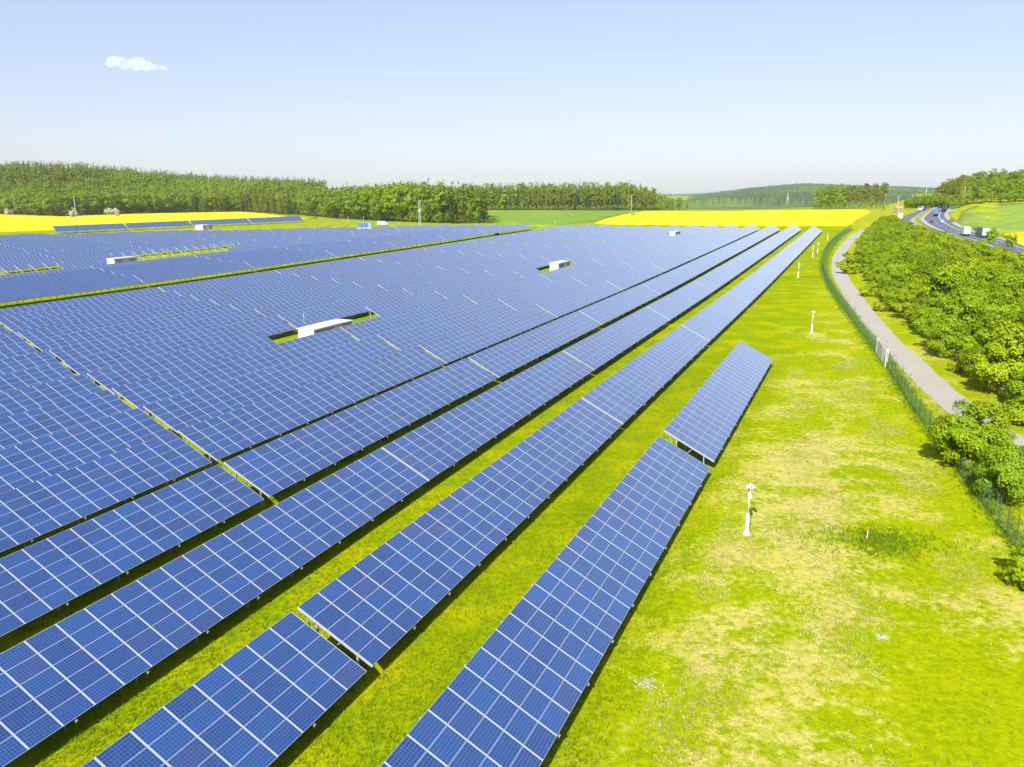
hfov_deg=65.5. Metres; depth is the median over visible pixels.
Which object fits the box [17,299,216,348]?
solar table
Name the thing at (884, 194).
pine tree
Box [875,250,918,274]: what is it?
shrub
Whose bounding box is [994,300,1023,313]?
shrub
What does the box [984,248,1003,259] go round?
shrub
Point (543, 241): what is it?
solar table
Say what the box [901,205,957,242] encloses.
motorway
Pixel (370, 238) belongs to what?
solar table
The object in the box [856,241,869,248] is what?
shrub
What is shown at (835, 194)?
broadleaf tree
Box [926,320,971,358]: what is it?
shrub
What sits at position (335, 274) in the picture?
solar table
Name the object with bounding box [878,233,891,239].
shrub
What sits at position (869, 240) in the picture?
shrub
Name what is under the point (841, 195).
broadleaf tree
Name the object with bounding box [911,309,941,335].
shrub
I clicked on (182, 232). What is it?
solar table
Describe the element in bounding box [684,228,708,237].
solar table
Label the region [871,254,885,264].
shrub
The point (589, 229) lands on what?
solar table
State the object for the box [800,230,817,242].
solar table
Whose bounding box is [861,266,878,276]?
shrub
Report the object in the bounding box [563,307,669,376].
solar table
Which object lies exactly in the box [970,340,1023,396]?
shrub
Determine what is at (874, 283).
shrub
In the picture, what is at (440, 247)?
solar table
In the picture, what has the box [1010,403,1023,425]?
bush
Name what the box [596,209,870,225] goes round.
rapeseed field
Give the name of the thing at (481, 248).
solar table
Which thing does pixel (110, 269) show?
solar table
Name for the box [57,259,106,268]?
solar table
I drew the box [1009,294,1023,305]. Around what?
shrub
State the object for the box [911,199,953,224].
motorway shoulder
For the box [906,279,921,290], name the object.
shrub
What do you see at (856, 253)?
shrub
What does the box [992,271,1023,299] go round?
shrub
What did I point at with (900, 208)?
farm building
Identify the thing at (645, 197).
pine tree
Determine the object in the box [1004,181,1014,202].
broadleaf tree
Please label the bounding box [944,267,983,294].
shrub
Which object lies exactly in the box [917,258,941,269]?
shrub
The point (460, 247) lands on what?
solar table
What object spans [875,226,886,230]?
shrub
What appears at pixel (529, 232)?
solar table
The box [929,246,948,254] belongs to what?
shrub
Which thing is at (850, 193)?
pine tree
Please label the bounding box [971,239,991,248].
shrub
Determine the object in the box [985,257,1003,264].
shrub
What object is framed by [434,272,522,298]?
solar table
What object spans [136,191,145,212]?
broadleaf tree
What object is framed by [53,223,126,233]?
solar table
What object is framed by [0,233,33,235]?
solar table
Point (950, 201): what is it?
broadleaf tree
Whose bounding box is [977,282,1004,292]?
shrub
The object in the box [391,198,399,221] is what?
broadleaf tree
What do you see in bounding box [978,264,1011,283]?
shrub
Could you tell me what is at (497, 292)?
solar table
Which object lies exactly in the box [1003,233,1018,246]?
shrub
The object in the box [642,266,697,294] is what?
solar table
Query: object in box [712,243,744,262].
solar table
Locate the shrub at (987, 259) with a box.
[978,255,996,261]
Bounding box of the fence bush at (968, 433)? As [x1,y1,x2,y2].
[926,399,1017,471]
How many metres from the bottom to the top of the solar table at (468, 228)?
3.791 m
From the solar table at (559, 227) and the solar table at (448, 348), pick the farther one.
the solar table at (559, 227)
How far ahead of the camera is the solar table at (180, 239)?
395.26 m
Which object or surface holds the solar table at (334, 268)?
on the ground at (776, 314)
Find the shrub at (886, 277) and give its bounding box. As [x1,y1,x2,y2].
[878,275,892,290]
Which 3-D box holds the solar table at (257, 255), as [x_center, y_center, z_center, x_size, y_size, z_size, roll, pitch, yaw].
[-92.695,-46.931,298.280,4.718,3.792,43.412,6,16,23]
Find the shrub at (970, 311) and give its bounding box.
[926,289,983,330]
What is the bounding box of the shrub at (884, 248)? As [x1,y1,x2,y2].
[881,246,893,252]
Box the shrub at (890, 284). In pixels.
[876,278,907,300]
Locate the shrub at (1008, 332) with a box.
[981,317,1023,384]
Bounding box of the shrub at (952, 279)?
[917,267,967,313]
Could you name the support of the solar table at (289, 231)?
on the ground at (776, 314)
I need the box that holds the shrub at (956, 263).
[933,256,981,279]
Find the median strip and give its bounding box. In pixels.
[914,196,996,241]
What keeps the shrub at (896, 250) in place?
on the ground at (776, 314)
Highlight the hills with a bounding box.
[602,183,937,209]
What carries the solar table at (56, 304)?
on the ground at (776, 314)
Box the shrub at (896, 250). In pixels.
[884,248,903,256]
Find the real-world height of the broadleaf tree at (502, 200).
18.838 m
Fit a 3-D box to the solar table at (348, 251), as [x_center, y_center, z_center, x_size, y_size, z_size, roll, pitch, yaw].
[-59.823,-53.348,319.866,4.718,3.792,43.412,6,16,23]
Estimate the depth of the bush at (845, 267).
218.19 m
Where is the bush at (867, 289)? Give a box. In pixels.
[858,283,877,295]
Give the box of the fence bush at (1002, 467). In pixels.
[971,440,1023,503]
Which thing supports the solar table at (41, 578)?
on the ground at (776, 314)
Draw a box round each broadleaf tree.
[38,207,43,214]
[50,193,58,215]
[76,192,85,214]
[82,192,91,211]
[86,195,95,214]
[93,194,100,214]
[100,192,105,213]
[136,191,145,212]
[148,201,155,212]
[176,199,182,211]
[301,188,308,215]
[309,187,317,216]
[340,200,345,217]
[345,208,350,218]
[369,194,377,220]
[376,209,383,219]
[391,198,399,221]
[396,205,405,220]
[400,203,408,220]
[407,208,412,220]
[410,198,419,221]
[413,195,423,221]
[421,199,428,222]
[429,201,438,222]
[436,205,445,220]
[451,195,462,222]
[462,188,475,222]
[472,197,481,222]
[498,194,503,209]
[519,194,524,209]
[624,193,630,209]
[675,198,680,209]
[812,188,820,208]
[818,190,825,208]
[821,188,830,205]
[827,186,834,208]
[831,185,841,205]
[835,183,846,208]
[841,187,848,208]
[869,195,874,207]
[948,195,954,206]
[956,196,962,206]
[960,180,972,205]
[968,177,980,202]
[977,179,987,202]
[986,177,998,202]
[994,172,1008,198]
[996,182,1006,202]
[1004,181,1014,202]
[1009,171,1020,199]
[1012,184,1021,201]
[1013,171,1023,194]
[1018,178,1023,201]
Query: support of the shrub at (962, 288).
on the ground at (776, 314)
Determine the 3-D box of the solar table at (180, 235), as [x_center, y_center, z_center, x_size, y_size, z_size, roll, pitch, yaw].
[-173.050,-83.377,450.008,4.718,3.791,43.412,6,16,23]
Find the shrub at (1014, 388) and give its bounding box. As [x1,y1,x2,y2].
[1000,370,1023,403]
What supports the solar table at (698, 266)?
on the ground at (776, 314)
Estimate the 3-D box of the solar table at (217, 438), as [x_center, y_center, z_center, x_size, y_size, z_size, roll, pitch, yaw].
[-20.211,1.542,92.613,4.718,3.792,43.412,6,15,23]
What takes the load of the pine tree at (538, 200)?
on the ground at (776, 314)
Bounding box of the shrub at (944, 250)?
[935,247,952,255]
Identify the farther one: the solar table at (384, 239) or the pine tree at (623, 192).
the pine tree at (623, 192)
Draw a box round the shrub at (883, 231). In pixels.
[872,228,894,236]
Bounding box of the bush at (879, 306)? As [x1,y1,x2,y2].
[872,300,890,311]
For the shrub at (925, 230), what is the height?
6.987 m
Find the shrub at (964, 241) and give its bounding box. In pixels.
[959,239,973,243]
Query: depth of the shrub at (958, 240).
272.68 m
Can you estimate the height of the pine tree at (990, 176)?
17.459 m
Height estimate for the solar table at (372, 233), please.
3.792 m
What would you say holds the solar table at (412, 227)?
on the ground at (776, 314)
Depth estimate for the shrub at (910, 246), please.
240.54 m
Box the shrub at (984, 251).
[979,248,988,255]
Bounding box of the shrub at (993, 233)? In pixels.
[985,227,998,238]
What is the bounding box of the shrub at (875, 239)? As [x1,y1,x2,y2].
[872,236,880,242]
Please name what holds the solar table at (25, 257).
on the ground at (776, 314)
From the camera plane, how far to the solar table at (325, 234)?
416.40 m
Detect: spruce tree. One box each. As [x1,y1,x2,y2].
[507,189,511,208]
[511,191,515,208]
[516,189,519,208]
[523,185,528,209]
[573,188,578,208]
[586,182,591,209]
[612,187,616,208]
[616,187,620,208]
[637,183,641,209]
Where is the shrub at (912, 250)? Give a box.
[909,248,925,258]
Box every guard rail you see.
[917,206,1019,253]
[950,196,1023,240]
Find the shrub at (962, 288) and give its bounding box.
[947,284,991,326]
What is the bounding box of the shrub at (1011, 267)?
[1002,261,1023,274]
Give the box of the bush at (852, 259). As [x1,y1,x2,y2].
[842,252,857,264]
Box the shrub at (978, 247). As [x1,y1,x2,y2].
[972,242,989,255]
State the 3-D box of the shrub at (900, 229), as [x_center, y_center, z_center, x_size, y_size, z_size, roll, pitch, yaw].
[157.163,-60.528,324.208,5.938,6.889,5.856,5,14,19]
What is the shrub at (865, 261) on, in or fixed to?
on the ground at (776, 314)
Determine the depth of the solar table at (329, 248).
326.33 m
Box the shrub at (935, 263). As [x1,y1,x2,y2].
[920,260,941,278]
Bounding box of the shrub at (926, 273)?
[919,265,940,279]
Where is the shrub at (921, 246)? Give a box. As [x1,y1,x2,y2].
[916,244,930,248]
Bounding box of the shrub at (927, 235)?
[915,233,929,239]
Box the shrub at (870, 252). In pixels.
[860,247,882,260]
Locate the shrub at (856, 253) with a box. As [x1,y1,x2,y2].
[852,244,875,260]
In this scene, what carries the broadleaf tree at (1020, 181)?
on the ground at (776, 314)
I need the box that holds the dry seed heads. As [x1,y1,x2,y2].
[614,352,1020,766]
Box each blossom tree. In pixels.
[4,208,14,214]
[62,209,71,215]
[68,207,77,216]
[103,208,111,214]
[111,207,119,214]
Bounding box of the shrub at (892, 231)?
[887,228,898,235]
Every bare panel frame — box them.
[0,261,62,274]
[111,248,167,259]
[134,251,184,259]
[167,244,216,254]
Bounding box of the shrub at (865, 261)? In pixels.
[858,255,876,272]
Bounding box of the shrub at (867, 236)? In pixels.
[858,234,872,241]
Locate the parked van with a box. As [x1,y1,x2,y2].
[377,221,387,224]
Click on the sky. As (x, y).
(667, 96)
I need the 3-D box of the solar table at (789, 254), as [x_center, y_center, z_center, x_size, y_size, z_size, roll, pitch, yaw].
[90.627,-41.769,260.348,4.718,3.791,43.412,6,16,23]
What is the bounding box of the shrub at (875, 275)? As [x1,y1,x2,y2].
[869,272,881,288]
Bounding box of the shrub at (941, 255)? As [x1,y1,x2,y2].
[934,251,950,258]
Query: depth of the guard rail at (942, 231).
393.28 m
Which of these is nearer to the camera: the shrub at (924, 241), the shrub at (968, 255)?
the shrub at (968, 255)
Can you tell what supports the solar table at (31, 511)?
on the ground at (776, 314)
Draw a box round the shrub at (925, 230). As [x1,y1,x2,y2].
[921,228,931,233]
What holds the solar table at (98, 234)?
on the ground at (776, 314)
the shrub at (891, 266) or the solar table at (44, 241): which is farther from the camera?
the solar table at (44, 241)
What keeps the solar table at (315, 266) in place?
on the ground at (776, 314)
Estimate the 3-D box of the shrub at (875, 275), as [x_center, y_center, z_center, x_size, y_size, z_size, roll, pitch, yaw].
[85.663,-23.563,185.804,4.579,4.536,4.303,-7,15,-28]
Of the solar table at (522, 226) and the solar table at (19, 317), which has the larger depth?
the solar table at (522, 226)
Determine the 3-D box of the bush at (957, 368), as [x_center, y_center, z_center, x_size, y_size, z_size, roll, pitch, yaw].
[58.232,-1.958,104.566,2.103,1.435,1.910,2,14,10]
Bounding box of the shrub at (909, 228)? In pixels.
[906,226,916,230]
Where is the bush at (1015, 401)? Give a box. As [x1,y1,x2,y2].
[1004,398,1023,422]
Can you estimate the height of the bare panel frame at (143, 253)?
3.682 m
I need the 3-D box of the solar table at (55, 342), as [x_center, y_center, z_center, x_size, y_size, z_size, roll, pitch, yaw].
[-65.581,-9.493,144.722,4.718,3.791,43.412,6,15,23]
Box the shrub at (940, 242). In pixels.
[935,237,949,245]
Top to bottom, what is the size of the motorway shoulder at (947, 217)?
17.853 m
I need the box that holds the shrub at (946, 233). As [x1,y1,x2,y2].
[940,230,954,239]
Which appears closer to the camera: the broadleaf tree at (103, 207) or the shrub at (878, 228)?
the shrub at (878, 228)
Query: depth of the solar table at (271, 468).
76.90 m
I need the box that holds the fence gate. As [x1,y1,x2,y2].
[875,338,888,366]
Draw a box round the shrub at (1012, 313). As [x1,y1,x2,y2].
[980,310,1022,318]
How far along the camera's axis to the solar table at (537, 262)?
244.47 m
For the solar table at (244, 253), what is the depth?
304.83 m
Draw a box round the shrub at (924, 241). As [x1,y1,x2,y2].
[914,238,928,247]
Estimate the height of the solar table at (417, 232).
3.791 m
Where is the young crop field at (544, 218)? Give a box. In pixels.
[486,209,640,226]
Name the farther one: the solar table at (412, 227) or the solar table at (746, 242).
the solar table at (412, 227)
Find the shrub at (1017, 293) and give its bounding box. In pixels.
[984,278,1023,301]
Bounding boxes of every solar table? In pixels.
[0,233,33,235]
[0,233,42,236]
[0,234,49,237]
[0,234,59,238]
[0,235,64,240]
[0,236,69,241]
[0,237,74,242]
[0,237,78,245]
[0,249,27,255]
[0,253,39,258]
[0,254,104,272]
[0,255,45,260]
[0,256,52,262]
[0,266,92,278]
[0,268,102,282]
[0,271,112,286]
[0,274,122,289]
[0,275,143,306]
[0,287,162,323]
[0,291,178,330]
[0,325,10,334]
[0,332,32,346]
[0,342,37,359]
[0,351,66,375]
[0,363,75,393]
[0,374,102,417]
[0,390,132,449]
[0,408,170,493]
[0,432,211,551]
[0,448,427,766]
[0,465,263,636]
[4,238,84,245]
[4,295,196,338]
[8,239,90,247]
[13,240,96,248]
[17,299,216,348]
[18,241,102,252]
[23,242,108,253]
[29,305,237,356]
[39,245,130,256]
[45,242,129,251]
[46,246,138,257]
[49,309,264,369]
[52,247,152,257]
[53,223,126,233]
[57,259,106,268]
[61,255,115,262]
[62,242,145,250]
[63,315,295,379]
[65,232,105,235]
[70,231,128,237]
[73,263,97,268]
[75,232,140,237]
[80,232,145,237]
[82,612,366,766]
[85,233,152,238]
[87,332,276,394]
[91,234,158,239]
[91,255,194,270]
[97,234,166,241]
[100,257,206,273]
[104,235,171,242]
[110,236,179,242]
[111,258,218,274]
[112,328,356,411]
[122,260,230,280]
[125,221,191,230]
[130,236,198,242]
[131,238,203,247]
[134,261,253,287]
[138,239,212,250]
[143,336,399,432]
[146,230,177,232]
[146,236,213,242]
[146,240,227,253]
[153,230,192,234]
[159,270,279,295]
[160,230,208,234]
[166,230,223,235]
[173,230,230,236]
[174,273,296,299]
[177,346,444,467]
[181,231,238,236]
[189,218,249,225]
[190,276,316,305]
[195,246,274,258]
[199,231,255,236]
[204,233,263,240]
[205,247,287,260]
[210,278,337,311]
[212,234,272,243]
[214,231,270,236]
[217,248,299,260]
[221,235,282,244]
[223,358,496,506]
[226,241,296,250]
[229,282,359,312]
[230,250,312,265]
[233,239,298,246]
[238,236,300,243]
[239,229,260,231]
[244,250,333,272]
[248,216,303,223]
[254,285,385,320]
[255,233,312,240]
[257,228,283,231]
[264,228,314,234]
[271,227,310,231]
[274,229,322,234]
[274,239,337,247]
[275,257,363,276]
[278,288,411,332]
[282,230,333,235]
[285,240,349,249]
[293,259,380,277]
[295,235,352,242]
[297,398,621,678]
[298,233,353,239]
[298,241,362,250]
[300,231,352,237]
[311,229,359,234]
[311,261,400,279]
[312,242,375,254]
[324,227,347,229]
[325,242,395,259]
[332,263,421,284]
[333,226,368,230]
[336,233,387,240]
[340,295,476,339]
[349,234,400,241]
[351,227,394,232]
[352,228,397,233]
[352,230,398,236]
[353,266,443,287]
[359,226,387,229]
[359,248,426,260]
[361,235,413,242]
[365,291,444,318]
[375,236,425,245]
[377,249,444,262]
[377,299,514,350]
[378,268,467,291]
[380,436,709,766]
[382,351,592,489]
[387,228,429,234]
[389,235,445,249]
[395,250,461,265]
[396,225,428,229]
[398,226,436,230]
[399,229,442,235]
[402,270,491,294]
[412,229,453,236]
[416,252,482,267]
[418,304,555,367]
[423,240,475,250]
[425,230,466,236]
[429,224,465,229]
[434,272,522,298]
[437,253,502,270]
[438,230,485,240]
[441,225,475,229]
[441,241,492,251]
[453,225,488,230]
[458,242,510,253]
[461,255,526,272]
[463,274,551,304]
[466,226,500,230]
[468,311,600,383]
[473,234,514,242]
[478,243,528,255]
[480,226,518,236]
[484,257,550,275]
[489,235,530,243]
[497,244,547,257]
[498,277,585,310]
[506,235,547,244]
[513,224,531,229]
[513,229,547,235]
[513,266,542,277]
[520,246,569,259]
[524,236,566,246]
[528,229,562,236]
[536,280,621,320]
[540,259,602,281]
[542,247,590,261]
[543,237,583,247]
[544,230,578,237]
[545,225,574,230]
[560,225,587,231]
[561,231,595,238]
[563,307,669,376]
[564,238,603,249]
[566,247,616,263]
[572,261,633,285]
[576,226,603,232]
[579,284,659,327]
[581,326,707,431]
[591,226,619,232]
[593,248,639,265]
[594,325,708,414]
[605,263,664,292]
[608,227,635,233]
[621,249,666,268]
[626,227,652,234]
[632,225,644,228]
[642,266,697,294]
[644,227,670,235]
[646,281,712,324]
[649,225,662,229]
[651,251,694,274]
[664,341,772,462]
[665,225,680,230]
[674,224,700,232]
[682,292,748,341]
[683,242,717,260]
[683,252,723,277]
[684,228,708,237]
[695,263,740,291]
[702,224,718,231]
[704,228,728,238]
[707,234,735,249]
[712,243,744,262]
[722,224,740,232]
[727,229,749,239]
[727,251,760,274]
[728,271,772,303]
[733,235,758,251]
[741,225,759,234]
[748,241,775,259]
[750,229,771,240]
[756,256,789,280]
[763,225,780,233]
[765,234,787,246]
[775,245,800,262]
[777,228,795,241]
[788,225,801,232]
[789,237,809,251]
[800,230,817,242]
[808,226,821,234]
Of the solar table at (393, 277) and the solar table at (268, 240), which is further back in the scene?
the solar table at (268, 240)
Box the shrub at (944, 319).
[917,313,971,347]
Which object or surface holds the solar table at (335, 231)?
on the ground at (776, 314)
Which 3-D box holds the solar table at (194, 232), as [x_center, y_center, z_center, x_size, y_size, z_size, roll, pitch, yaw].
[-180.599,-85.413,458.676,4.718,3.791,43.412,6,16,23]
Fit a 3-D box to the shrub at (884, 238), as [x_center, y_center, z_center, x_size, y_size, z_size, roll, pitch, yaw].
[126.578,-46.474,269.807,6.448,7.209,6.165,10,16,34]
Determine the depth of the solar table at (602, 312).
158.23 m
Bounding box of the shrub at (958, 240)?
[951,238,962,242]
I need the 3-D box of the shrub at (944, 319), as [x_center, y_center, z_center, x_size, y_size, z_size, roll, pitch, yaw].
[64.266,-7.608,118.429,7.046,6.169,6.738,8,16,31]
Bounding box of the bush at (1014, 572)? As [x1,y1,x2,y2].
[996,544,1023,587]
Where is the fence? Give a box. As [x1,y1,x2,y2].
[822,225,1023,551]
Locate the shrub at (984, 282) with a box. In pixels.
[979,279,990,287]
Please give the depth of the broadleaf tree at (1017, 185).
502.15 m
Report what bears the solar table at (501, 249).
on the ground at (776, 314)
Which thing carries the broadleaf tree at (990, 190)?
on the ground at (776, 314)
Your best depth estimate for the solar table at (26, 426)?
83.45 m
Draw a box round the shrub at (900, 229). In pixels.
[894,226,904,233]
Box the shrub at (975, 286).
[948,282,979,293]
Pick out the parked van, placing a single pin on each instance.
(382, 223)
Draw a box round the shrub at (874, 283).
[870,276,880,288]
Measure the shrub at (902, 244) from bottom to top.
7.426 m
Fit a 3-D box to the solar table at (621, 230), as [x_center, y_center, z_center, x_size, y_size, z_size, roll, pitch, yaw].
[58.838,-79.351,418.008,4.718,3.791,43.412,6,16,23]
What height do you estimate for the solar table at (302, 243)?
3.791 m
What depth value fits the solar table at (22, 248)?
370.06 m
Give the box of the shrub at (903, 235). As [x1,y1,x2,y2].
[895,231,911,238]
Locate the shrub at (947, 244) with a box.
[940,241,957,250]
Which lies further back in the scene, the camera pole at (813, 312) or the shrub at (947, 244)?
the shrub at (947, 244)
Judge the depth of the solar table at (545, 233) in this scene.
403.24 m
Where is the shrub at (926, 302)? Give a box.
[904,295,939,321]
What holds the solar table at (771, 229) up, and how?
on the ground at (776, 314)
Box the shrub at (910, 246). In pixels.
[903,243,921,250]
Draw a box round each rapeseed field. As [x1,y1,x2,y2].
[0,211,317,231]
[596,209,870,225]
[1003,232,1023,244]
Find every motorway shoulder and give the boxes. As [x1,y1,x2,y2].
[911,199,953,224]
[920,206,990,246]
[944,196,1023,245]
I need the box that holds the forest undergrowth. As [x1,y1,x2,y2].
[0,192,1023,220]
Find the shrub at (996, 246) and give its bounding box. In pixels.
[993,245,1008,253]
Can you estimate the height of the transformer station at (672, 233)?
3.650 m
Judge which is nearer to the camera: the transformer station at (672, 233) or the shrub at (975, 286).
the shrub at (975, 286)
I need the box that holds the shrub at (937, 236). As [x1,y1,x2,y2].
[929,233,951,240]
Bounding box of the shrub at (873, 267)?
[862,263,883,278]
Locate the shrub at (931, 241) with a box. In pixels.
[918,237,936,246]
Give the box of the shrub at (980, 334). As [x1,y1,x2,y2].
[958,328,1000,362]
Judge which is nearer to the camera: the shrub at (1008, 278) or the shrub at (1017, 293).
the shrub at (1017, 293)
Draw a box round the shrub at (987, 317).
[976,309,1023,347]
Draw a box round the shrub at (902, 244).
[895,240,914,250]
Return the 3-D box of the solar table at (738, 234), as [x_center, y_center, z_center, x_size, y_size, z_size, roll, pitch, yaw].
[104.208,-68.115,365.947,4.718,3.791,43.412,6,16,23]
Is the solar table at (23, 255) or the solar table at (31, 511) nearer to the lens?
the solar table at (31, 511)
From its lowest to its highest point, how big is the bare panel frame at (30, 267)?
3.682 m
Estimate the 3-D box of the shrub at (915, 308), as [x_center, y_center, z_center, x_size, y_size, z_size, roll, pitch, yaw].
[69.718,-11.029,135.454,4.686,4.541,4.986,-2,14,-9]
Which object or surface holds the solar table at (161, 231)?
on the ground at (776, 314)
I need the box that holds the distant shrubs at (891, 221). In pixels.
[864,215,924,230]
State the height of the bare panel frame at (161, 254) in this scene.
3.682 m
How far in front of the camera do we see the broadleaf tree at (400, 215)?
629.61 m
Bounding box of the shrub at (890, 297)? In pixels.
[883,286,912,308]
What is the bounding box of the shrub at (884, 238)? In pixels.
[875,236,892,244]
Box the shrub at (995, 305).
[971,287,1020,327]
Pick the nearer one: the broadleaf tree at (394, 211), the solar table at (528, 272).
the solar table at (528, 272)
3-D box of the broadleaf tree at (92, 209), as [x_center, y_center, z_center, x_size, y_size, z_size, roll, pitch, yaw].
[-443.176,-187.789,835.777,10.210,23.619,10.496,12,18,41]
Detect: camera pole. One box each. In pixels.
[743,483,755,535]
[810,311,815,332]
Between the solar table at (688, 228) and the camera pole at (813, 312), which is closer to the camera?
the camera pole at (813, 312)
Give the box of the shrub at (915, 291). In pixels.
[909,279,940,299]
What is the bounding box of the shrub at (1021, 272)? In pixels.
[1014,270,1023,276]
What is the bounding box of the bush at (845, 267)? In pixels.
[835,261,859,273]
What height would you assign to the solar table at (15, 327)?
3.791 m
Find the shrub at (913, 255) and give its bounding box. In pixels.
[890,250,920,263]
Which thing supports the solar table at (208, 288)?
on the ground at (776, 314)
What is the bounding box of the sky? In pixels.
[0,0,1023,193]
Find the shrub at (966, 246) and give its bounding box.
[961,245,975,250]
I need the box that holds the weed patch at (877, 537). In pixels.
[776,517,996,568]
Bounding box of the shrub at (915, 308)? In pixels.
[904,305,929,325]
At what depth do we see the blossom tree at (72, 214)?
775.91 m
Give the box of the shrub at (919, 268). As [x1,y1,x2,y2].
[896,265,922,278]
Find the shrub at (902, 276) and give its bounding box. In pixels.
[888,263,920,289]
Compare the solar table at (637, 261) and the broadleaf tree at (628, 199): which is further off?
the broadleaf tree at (628, 199)
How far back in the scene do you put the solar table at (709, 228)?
416.79 m
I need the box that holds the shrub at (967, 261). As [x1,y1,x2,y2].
[938,256,970,266]
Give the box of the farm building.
[893,206,902,212]
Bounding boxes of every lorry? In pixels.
[959,226,970,235]
[975,227,989,237]
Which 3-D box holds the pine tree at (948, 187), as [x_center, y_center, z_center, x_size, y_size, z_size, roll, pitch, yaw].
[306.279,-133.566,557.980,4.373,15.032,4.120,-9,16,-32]
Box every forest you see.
[0,160,490,221]
[467,180,674,208]
[939,167,1023,191]
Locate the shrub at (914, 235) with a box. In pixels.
[910,233,922,239]
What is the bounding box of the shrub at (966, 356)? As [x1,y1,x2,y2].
[955,342,988,373]
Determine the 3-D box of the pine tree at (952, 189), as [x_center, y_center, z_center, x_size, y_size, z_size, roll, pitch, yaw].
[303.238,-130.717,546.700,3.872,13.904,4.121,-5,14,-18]
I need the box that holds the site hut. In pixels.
[358,222,371,226]
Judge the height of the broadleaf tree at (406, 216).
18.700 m
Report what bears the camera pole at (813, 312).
on the ground at (776, 314)
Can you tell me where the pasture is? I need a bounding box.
[956,203,1023,230]
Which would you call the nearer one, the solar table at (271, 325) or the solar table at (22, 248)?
the solar table at (271, 325)
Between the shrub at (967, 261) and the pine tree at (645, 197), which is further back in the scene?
the pine tree at (645, 197)
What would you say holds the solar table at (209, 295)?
on the ground at (776, 314)
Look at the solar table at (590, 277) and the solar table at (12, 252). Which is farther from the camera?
the solar table at (12, 252)
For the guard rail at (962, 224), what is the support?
on the ground at (776, 314)
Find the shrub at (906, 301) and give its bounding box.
[889,293,915,319]
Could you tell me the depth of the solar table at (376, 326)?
145.38 m
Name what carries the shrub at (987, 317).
on the ground at (776, 314)
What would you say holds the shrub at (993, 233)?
on the ground at (776, 314)
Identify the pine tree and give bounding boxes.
[348,186,352,218]
[489,186,493,209]
[494,190,499,204]
[526,190,531,204]
[531,192,535,209]
[535,193,540,209]
[539,190,544,204]
[545,191,549,209]
[549,189,552,209]
[554,191,557,204]
[556,188,561,209]
[562,190,566,209]
[566,185,572,204]
[570,192,575,203]
[580,188,586,203]
[590,185,595,209]
[594,187,600,203]
[598,189,602,207]
[602,191,608,205]
[607,188,613,203]
[621,186,627,204]
[642,187,647,208]
[647,193,651,204]
[650,187,656,203]
[847,186,853,208]
[852,187,858,205]
[858,186,864,208]
[861,185,866,206]
[865,183,871,202]
[873,184,878,202]
[874,189,880,207]
[880,186,888,207]
[881,182,888,205]
[939,183,944,198]
[946,182,950,194]
[950,183,955,200]
[953,182,957,200]
[955,183,960,197]
[974,176,982,200]
[985,173,993,195]
[1005,172,1012,191]
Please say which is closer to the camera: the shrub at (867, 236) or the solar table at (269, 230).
the shrub at (867, 236)
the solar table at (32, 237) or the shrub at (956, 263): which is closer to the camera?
the shrub at (956, 263)
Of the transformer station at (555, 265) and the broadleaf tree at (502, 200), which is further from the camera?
the broadleaf tree at (502, 200)
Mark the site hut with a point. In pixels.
(361, 224)
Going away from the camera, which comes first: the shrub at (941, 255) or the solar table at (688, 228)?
the shrub at (941, 255)
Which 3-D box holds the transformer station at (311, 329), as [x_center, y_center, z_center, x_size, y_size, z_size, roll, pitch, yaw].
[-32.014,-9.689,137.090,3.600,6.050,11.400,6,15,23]
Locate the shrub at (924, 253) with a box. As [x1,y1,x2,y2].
[921,249,936,257]
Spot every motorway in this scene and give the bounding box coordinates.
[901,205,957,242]
[923,201,1023,252]
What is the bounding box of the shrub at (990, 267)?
[975,261,1002,274]
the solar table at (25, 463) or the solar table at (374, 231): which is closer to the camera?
the solar table at (25, 463)
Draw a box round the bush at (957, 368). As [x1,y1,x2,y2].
[946,363,964,372]
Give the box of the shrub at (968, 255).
[949,249,983,262]
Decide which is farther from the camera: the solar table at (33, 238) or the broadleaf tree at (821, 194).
the broadleaf tree at (821, 194)
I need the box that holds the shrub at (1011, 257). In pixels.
[996,250,1023,263]
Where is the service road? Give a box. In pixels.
[831,230,1023,447]
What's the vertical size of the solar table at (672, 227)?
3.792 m
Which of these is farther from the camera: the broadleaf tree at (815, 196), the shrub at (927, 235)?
the broadleaf tree at (815, 196)
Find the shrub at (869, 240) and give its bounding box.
[859,237,874,247]
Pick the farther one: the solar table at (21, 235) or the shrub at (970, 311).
the solar table at (21, 235)
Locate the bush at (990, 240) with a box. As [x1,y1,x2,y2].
[986,237,994,242]
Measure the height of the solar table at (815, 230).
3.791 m
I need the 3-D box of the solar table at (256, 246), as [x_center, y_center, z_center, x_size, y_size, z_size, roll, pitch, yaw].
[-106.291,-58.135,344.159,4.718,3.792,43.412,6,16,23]
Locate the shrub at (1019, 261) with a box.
[1002,259,1023,270]
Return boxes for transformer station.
[106,256,136,263]
[195,224,212,229]
[296,313,353,337]
[549,260,569,270]
[669,231,679,235]
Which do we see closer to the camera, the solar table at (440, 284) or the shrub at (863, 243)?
the solar table at (440, 284)
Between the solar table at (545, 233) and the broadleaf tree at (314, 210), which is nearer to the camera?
the solar table at (545, 233)
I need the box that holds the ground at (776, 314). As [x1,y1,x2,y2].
[0,180,1023,766]
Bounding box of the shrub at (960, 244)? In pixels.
[953,242,973,247]

